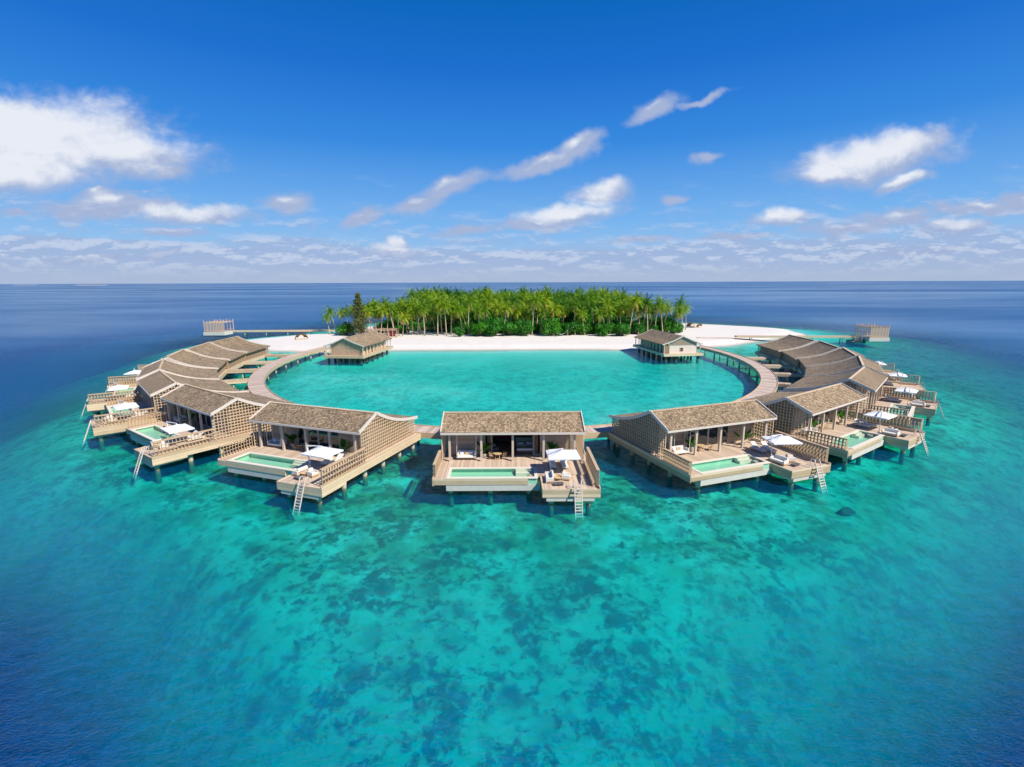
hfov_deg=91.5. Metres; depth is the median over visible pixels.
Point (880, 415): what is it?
parasol
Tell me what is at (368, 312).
coconut palm
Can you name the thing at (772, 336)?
jetty
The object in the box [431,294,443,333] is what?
coconut palm
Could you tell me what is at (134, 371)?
parasol
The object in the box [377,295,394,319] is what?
coconut palm
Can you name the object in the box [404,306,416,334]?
coconut palm
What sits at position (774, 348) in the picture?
overwater villa
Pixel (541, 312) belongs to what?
coconut palm
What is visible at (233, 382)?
footbridge
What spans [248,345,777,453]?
ring walkway
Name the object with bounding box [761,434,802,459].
parasol
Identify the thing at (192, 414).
potted palm
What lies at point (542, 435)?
sliding door
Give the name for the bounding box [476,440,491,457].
potted palm
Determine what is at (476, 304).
coconut palm
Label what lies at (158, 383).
overwater villa
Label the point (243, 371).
footbridge
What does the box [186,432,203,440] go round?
sun lounger
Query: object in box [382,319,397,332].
broadleaf tree
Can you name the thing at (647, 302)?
coconut palm
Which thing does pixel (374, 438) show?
overwater villa
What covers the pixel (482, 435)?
sliding door
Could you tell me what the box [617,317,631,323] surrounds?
broadleaf tree
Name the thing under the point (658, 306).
coconut palm
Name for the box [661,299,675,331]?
coconut palm
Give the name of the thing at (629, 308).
coconut palm
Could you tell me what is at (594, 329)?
broadleaf tree
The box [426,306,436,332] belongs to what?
coconut palm
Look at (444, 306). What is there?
coconut palm
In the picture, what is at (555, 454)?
parasol
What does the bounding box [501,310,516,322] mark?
broadleaf tree
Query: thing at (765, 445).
sun lounger
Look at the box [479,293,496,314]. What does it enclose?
coconut palm
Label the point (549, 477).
sofa
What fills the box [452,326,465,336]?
broadleaf tree
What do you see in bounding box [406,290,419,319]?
coconut palm
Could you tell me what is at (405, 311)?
coconut palm
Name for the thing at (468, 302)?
coconut palm
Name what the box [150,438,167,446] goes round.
sofa
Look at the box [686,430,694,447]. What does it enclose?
sliding door
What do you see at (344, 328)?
broadleaf tree
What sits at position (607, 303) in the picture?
coconut palm
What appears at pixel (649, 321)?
broadleaf tree
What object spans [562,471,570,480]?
armchair
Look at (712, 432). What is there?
sliding door
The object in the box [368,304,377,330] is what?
coconut palm
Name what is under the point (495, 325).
broadleaf tree
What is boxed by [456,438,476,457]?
hanging daybed
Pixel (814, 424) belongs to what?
potted palm
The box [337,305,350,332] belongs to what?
coconut palm
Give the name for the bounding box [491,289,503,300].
coconut palm
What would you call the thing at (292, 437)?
potted palm
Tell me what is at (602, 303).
coconut palm
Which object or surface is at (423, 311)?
coconut palm
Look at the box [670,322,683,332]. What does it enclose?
broadleaf tree
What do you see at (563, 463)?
sun lounger
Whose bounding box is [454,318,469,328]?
broadleaf tree
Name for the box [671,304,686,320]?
coconut palm
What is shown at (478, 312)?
coconut palm
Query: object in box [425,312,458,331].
broadleaf tree
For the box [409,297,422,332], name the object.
coconut palm
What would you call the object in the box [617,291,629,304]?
coconut palm
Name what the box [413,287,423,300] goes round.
coconut palm
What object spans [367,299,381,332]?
coconut palm
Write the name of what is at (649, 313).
coconut palm
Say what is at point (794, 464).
tray table
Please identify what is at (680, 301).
coconut palm
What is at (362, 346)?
lagoon pavilion
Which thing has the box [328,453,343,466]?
sun lounger
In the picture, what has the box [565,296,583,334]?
coconut palm
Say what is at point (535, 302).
coconut palm
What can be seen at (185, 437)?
sun lounger
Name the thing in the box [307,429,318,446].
sliding door
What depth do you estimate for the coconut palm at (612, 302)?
206.91 m
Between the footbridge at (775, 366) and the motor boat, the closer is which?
the footbridge at (775, 366)
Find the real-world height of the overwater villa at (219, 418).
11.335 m
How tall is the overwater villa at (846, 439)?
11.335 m
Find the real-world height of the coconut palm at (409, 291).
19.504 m
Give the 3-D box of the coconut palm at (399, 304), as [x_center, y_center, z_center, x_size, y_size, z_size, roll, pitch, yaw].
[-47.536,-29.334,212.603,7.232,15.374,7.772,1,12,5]
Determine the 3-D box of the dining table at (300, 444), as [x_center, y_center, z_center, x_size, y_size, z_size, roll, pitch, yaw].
[-25.693,7.751,60.849,1.000,0.728,1.000,6,13,27]
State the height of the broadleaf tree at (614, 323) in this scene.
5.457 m
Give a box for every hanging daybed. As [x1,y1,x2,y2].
[172,406,187,421]
[265,424,286,445]
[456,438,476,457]
[672,431,690,453]
[802,411,818,433]
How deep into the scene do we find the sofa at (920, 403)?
81.42 m
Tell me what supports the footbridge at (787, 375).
in the sea water
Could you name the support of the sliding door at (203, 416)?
in the overwater villa at (219, 418)
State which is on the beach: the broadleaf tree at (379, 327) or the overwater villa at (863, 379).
the broadleaf tree at (379, 327)
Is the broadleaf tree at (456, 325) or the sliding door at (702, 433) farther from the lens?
the broadleaf tree at (456, 325)
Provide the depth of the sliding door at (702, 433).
61.25 m
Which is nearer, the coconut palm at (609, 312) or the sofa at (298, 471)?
the sofa at (298, 471)
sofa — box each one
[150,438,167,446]
[292,464,310,475]
[545,470,553,483]
[769,454,788,465]
[881,428,899,437]
[910,400,924,406]
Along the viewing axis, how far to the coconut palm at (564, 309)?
201.28 m
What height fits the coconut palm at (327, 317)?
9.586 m
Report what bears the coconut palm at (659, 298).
on the beach
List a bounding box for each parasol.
[107,382,128,393]
[112,400,138,419]
[123,368,140,374]
[160,421,194,444]
[301,445,343,465]
[546,448,580,475]
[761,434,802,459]
[863,410,897,433]
[888,372,907,387]
[894,387,918,405]
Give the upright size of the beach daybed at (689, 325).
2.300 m
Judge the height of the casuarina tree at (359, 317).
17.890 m
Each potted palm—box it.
[176,410,195,420]
[284,432,297,446]
[334,438,352,455]
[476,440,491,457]
[547,441,558,448]
[683,436,700,451]
[733,428,753,444]
[807,418,820,427]
[832,410,850,422]
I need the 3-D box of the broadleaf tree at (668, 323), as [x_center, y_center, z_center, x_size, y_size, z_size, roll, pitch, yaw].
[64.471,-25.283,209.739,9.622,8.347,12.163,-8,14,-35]
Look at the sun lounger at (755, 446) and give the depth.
59.97 m
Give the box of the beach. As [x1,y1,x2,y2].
[248,318,809,353]
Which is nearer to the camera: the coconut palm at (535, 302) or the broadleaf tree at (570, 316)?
the coconut palm at (535, 302)
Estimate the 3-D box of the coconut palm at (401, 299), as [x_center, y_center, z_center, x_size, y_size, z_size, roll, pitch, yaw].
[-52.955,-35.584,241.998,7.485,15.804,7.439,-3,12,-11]
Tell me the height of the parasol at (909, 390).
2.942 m
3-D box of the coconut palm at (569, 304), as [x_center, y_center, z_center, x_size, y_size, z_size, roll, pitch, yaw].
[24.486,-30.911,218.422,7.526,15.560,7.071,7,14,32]
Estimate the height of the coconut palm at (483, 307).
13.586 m
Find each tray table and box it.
[293,475,303,480]
[553,481,563,485]
[791,462,799,466]
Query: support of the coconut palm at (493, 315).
on the beach
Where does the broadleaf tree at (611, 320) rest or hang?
on the beach
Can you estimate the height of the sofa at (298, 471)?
0.860 m
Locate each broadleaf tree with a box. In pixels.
[335,321,356,334]
[375,322,383,332]
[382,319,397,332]
[388,314,407,324]
[394,324,405,333]
[406,310,427,322]
[407,321,417,330]
[414,321,427,330]
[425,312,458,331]
[450,323,463,330]
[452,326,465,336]
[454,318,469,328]
[456,308,483,327]
[464,327,471,333]
[469,322,488,335]
[482,316,502,335]
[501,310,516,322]
[502,322,518,335]
[514,319,534,335]
[520,309,545,324]
[533,324,542,332]
[540,317,562,335]
[547,308,584,322]
[558,322,578,334]
[571,318,592,334]
[584,309,596,318]
[591,323,596,333]
[595,322,613,335]
[604,317,617,322]
[606,322,618,333]
[610,313,634,320]
[613,324,630,335]
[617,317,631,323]
[626,319,646,333]
[640,316,654,331]
[646,323,657,329]
[656,314,678,331]
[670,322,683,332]
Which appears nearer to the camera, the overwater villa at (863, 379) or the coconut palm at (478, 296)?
the overwater villa at (863, 379)
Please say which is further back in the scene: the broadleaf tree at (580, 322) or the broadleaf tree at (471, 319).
the broadleaf tree at (471, 319)
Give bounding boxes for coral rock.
[836,507,855,515]
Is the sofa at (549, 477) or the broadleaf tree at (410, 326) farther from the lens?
the broadleaf tree at (410, 326)
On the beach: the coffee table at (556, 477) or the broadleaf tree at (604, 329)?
the broadleaf tree at (604, 329)
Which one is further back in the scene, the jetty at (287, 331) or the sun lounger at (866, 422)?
the jetty at (287, 331)
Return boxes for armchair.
[160,441,168,448]
[307,467,318,477]
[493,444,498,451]
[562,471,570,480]
[785,454,795,461]
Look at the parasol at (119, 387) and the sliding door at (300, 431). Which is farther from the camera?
the parasol at (119, 387)
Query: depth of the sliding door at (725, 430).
62.43 m
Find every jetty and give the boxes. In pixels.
[233,330,339,338]
[735,335,858,344]
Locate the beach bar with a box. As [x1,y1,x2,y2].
[365,327,398,337]
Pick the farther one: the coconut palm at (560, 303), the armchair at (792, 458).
the coconut palm at (560, 303)
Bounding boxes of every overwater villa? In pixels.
[80,359,219,420]
[82,370,239,450]
[105,349,228,395]
[126,383,292,483]
[137,342,247,379]
[209,336,270,373]
[217,401,420,515]
[432,411,600,519]
[607,399,830,498]
[741,383,929,471]
[755,334,817,371]
[781,340,863,381]
[784,366,945,426]
[798,347,902,381]
[804,355,929,399]
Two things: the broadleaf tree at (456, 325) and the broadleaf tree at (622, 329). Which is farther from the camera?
the broadleaf tree at (456, 325)
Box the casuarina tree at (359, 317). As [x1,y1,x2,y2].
[350,292,369,333]
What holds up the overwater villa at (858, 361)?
in the sea water
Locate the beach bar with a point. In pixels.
(391, 332)
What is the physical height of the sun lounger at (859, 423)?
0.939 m
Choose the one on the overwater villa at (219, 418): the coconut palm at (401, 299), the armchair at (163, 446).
the armchair at (163, 446)
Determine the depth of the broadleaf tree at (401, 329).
207.65 m
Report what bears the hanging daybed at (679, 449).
on the overwater villa at (649, 435)
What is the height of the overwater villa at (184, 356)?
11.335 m
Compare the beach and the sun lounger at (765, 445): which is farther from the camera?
the beach
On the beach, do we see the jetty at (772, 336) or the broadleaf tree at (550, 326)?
the broadleaf tree at (550, 326)
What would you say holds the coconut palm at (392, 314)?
on the beach
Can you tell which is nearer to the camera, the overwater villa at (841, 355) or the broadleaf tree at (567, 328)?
the overwater villa at (841, 355)
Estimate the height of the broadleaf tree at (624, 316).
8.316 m
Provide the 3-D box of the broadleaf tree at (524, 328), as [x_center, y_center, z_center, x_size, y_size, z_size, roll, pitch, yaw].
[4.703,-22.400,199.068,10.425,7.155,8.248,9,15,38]
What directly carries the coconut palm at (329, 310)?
on the beach
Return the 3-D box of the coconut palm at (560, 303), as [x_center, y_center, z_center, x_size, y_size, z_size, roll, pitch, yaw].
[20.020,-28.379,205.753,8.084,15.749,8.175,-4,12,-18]
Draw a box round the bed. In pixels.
[516,437,532,452]
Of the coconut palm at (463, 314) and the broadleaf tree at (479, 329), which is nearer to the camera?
the broadleaf tree at (479, 329)
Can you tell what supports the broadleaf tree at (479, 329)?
on the beach
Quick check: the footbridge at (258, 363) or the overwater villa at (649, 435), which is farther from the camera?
the footbridge at (258, 363)
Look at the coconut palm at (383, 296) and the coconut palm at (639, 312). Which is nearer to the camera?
the coconut palm at (639, 312)
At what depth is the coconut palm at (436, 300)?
197.93 m
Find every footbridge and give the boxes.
[221,378,248,387]
[226,368,258,378]
[243,361,271,367]
[264,354,291,358]
[747,357,774,362]
[763,364,791,376]
[774,372,803,382]
[778,382,792,390]
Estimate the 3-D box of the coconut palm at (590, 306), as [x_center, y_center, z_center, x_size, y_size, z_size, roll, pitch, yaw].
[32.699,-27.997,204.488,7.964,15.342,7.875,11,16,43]
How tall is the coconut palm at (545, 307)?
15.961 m
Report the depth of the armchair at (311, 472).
52.80 m
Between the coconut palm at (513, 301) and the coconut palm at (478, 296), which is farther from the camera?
the coconut palm at (478, 296)
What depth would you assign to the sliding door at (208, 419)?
70.51 m
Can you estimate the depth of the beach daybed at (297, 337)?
189.62 m
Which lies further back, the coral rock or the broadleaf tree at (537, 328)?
the broadleaf tree at (537, 328)
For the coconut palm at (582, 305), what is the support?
on the beach
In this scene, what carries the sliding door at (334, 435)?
in the overwater villa at (374, 438)
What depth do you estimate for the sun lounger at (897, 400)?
84.12 m
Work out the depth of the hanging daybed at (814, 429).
65.98 m
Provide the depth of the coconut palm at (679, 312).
203.31 m
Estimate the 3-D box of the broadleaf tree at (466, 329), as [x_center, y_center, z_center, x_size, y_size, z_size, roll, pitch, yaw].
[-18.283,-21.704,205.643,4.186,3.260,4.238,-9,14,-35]
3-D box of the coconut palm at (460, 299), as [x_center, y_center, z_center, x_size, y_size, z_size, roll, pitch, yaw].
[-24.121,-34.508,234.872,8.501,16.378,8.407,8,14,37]
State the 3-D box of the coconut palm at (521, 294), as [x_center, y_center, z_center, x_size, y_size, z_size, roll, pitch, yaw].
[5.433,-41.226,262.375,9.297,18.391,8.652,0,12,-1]
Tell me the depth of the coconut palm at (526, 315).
204.08 m
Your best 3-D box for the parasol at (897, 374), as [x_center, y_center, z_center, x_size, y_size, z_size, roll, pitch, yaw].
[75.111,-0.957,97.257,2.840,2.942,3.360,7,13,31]
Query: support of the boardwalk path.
on the beach
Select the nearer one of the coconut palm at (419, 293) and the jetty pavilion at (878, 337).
the jetty pavilion at (878, 337)
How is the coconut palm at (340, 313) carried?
on the beach
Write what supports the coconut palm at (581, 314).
on the beach
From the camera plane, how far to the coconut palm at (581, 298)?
212.84 m
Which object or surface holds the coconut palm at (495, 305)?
on the beach
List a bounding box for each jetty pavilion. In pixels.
[203,319,235,334]
[855,323,889,340]
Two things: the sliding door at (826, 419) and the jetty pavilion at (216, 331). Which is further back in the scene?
the jetty pavilion at (216, 331)
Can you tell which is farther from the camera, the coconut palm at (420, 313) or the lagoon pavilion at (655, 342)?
the coconut palm at (420, 313)
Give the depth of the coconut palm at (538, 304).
214.20 m
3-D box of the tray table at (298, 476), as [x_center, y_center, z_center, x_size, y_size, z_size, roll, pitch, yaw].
[-22.306,9.905,52.188,1.000,0.260,0.600,5,13,25]
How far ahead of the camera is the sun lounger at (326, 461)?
56.07 m
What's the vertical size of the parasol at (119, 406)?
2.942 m
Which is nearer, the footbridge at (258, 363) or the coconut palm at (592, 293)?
the footbridge at (258, 363)
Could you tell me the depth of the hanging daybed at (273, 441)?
61.91 m
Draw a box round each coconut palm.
[320,312,332,334]
[322,305,336,333]
[334,306,346,324]
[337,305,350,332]
[345,304,353,323]
[362,305,373,330]
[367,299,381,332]
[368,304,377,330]
[371,308,381,328]
[375,303,390,332]
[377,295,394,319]
[378,299,395,328]
[387,306,399,325]
[391,298,404,324]
[393,303,404,333]
[395,294,407,324]
[396,299,409,333]
[398,311,410,335]
[400,297,413,333]
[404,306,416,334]
[405,287,419,300]
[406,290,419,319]
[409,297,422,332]
[411,301,428,334]
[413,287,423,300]
[414,300,431,335]
[415,300,428,333]
[417,289,433,320]
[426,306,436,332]
[428,287,443,297]
[428,292,445,335]
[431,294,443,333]
[434,295,452,335]
[441,297,460,332]
[447,299,459,334]
[450,301,466,334]
[453,288,463,296]
[455,293,465,302]
[459,304,467,324]
[461,294,476,334]
[469,302,486,319]
[471,297,482,317]
[472,291,483,302]
[476,303,492,335]
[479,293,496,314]
[487,299,503,318]
[489,307,501,332]
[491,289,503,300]
[499,300,514,335]
[504,289,522,321]
[509,304,524,333]
[515,288,528,320]
[518,302,530,319]
[520,307,531,333]
[524,294,535,321]
[525,292,545,334]
[532,291,547,323]
[534,305,548,333]
[535,297,552,320]
[538,290,553,333]
[546,301,563,318]
[554,296,569,318]
[557,306,568,322]
[562,295,575,321]
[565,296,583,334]
[572,289,590,317]
[573,297,587,332]
[574,306,588,334]
[584,287,600,301]
[584,296,601,332]
[587,286,601,297]
[592,306,606,335]
[596,296,609,318]
[598,296,615,323]
[601,304,617,321]
[602,295,618,321]
[612,304,625,323]
[614,299,629,322]
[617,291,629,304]
[622,299,635,316]
[625,291,643,334]
[633,302,647,334]
[637,292,657,330]
[641,304,654,330]
[649,306,658,322]
[650,298,666,326]
[652,294,669,330]
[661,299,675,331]
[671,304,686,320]
[672,293,689,324]
[672,305,685,333]
[682,302,691,329]
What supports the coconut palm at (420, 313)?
on the beach
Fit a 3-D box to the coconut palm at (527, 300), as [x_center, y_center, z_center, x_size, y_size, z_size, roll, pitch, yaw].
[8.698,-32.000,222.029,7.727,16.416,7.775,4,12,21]
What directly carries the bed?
on the overwater villa at (513, 470)
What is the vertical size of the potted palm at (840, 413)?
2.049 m
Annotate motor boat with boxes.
[846,335,865,343]
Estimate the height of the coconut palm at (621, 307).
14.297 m
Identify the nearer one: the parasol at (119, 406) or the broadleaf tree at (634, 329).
the parasol at (119, 406)
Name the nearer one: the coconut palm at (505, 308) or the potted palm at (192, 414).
the potted palm at (192, 414)
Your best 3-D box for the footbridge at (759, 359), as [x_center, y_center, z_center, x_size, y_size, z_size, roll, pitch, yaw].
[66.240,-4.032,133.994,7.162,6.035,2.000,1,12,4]
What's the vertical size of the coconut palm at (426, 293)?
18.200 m
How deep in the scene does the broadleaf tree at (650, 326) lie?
204.07 m
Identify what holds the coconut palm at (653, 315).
on the beach
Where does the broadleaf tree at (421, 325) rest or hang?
on the beach
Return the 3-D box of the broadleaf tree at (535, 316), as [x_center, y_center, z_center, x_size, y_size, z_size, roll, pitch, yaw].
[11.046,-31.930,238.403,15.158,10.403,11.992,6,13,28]
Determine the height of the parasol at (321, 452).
2.942 m
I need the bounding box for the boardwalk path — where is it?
[696,337,738,339]
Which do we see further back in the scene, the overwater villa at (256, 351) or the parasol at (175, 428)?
the overwater villa at (256, 351)
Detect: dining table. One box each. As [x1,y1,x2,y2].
[297,443,304,450]
[493,452,501,459]
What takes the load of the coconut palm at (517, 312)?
on the beach
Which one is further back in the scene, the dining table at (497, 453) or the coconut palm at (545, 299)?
the coconut palm at (545, 299)
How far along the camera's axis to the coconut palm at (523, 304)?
207.65 m
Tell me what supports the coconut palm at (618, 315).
on the beach
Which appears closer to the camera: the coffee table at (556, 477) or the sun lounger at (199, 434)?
the coffee table at (556, 477)
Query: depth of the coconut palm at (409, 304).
204.61 m
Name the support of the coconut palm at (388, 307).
on the beach
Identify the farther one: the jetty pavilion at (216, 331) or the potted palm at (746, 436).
the jetty pavilion at (216, 331)
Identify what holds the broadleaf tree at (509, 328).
on the beach
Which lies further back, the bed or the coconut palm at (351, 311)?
the coconut palm at (351, 311)
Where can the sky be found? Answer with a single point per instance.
(142, 141)
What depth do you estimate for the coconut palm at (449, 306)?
202.65 m
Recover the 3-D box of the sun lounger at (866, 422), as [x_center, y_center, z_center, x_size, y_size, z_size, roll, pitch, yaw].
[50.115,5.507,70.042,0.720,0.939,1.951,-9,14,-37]
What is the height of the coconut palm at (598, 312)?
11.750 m
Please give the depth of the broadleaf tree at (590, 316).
225.30 m
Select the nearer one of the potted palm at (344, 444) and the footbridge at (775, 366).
the potted palm at (344, 444)
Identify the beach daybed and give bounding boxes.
[295,333,307,339]
[686,323,695,327]
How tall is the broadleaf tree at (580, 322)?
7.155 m
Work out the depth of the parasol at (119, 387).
87.11 m
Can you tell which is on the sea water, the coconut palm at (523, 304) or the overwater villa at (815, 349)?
the overwater villa at (815, 349)
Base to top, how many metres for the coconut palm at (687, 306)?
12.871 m
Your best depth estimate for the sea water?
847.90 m
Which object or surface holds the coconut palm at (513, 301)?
on the beach
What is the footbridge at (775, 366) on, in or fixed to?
in the sea water
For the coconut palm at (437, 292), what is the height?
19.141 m
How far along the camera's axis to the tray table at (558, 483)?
50.24 m
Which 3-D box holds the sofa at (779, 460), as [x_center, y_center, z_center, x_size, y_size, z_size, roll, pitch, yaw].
[30.149,8.597,56.237,0.830,0.860,1.800,-6,13,-25]
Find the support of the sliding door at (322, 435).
in the overwater villa at (374, 438)
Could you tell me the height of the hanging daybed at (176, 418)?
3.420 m
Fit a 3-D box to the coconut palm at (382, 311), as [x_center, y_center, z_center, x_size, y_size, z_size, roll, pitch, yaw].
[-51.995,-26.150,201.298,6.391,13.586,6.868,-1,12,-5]
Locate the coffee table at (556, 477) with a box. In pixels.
[554,475,561,480]
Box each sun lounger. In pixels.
[180,430,197,439]
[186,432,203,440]
[320,456,334,465]
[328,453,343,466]
[548,460,556,467]
[559,460,568,469]
[750,441,766,452]
[760,441,776,452]
[853,419,870,428]
[860,418,877,427]
[884,395,898,401]
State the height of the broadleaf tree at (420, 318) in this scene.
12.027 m
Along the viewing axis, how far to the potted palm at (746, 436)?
62.02 m
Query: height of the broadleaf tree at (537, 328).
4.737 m
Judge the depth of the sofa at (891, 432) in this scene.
66.15 m
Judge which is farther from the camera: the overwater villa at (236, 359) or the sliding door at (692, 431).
the overwater villa at (236, 359)
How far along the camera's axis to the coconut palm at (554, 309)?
198.54 m
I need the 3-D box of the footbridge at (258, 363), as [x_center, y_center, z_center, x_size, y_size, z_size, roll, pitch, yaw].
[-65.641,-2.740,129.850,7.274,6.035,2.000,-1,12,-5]
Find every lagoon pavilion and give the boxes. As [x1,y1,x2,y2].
[323,330,392,365]
[633,329,702,364]
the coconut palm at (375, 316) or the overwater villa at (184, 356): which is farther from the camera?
the coconut palm at (375, 316)
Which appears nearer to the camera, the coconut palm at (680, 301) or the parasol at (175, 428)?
the parasol at (175, 428)
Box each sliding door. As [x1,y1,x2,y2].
[196,412,199,422]
[202,414,206,425]
[205,415,211,427]
[297,428,308,443]
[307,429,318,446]
[318,430,328,446]
[331,432,339,448]
[482,435,491,454]
[533,435,542,454]
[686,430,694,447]
[697,428,708,446]
[707,427,718,445]
[718,426,728,443]
[824,411,829,422]
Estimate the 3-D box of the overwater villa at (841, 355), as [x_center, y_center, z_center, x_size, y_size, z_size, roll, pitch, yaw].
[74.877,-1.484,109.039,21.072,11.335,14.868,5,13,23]
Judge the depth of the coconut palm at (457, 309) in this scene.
199.34 m
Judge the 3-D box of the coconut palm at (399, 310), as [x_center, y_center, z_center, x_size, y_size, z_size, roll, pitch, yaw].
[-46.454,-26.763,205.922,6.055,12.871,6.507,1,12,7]
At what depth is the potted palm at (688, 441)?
59.58 m
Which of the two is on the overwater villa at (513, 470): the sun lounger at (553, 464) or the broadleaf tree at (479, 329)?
the sun lounger at (553, 464)
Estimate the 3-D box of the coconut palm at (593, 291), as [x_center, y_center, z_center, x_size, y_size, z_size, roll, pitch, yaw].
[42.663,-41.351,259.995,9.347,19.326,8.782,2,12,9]
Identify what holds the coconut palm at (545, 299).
on the beach
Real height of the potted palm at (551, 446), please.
2.049 m
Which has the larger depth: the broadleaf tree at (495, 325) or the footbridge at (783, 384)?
the broadleaf tree at (495, 325)
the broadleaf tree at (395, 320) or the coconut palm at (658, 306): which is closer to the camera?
the coconut palm at (658, 306)
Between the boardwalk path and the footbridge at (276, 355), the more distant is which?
the boardwalk path
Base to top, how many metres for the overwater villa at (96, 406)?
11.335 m
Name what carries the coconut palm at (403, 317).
on the beach
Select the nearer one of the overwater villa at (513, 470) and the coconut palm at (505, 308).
the overwater villa at (513, 470)
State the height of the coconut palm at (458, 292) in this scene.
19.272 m
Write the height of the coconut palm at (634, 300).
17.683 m
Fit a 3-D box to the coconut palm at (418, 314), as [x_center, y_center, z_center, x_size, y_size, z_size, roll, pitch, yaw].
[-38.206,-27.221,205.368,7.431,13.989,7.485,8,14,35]
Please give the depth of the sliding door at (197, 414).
72.52 m
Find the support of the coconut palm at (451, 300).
on the beach

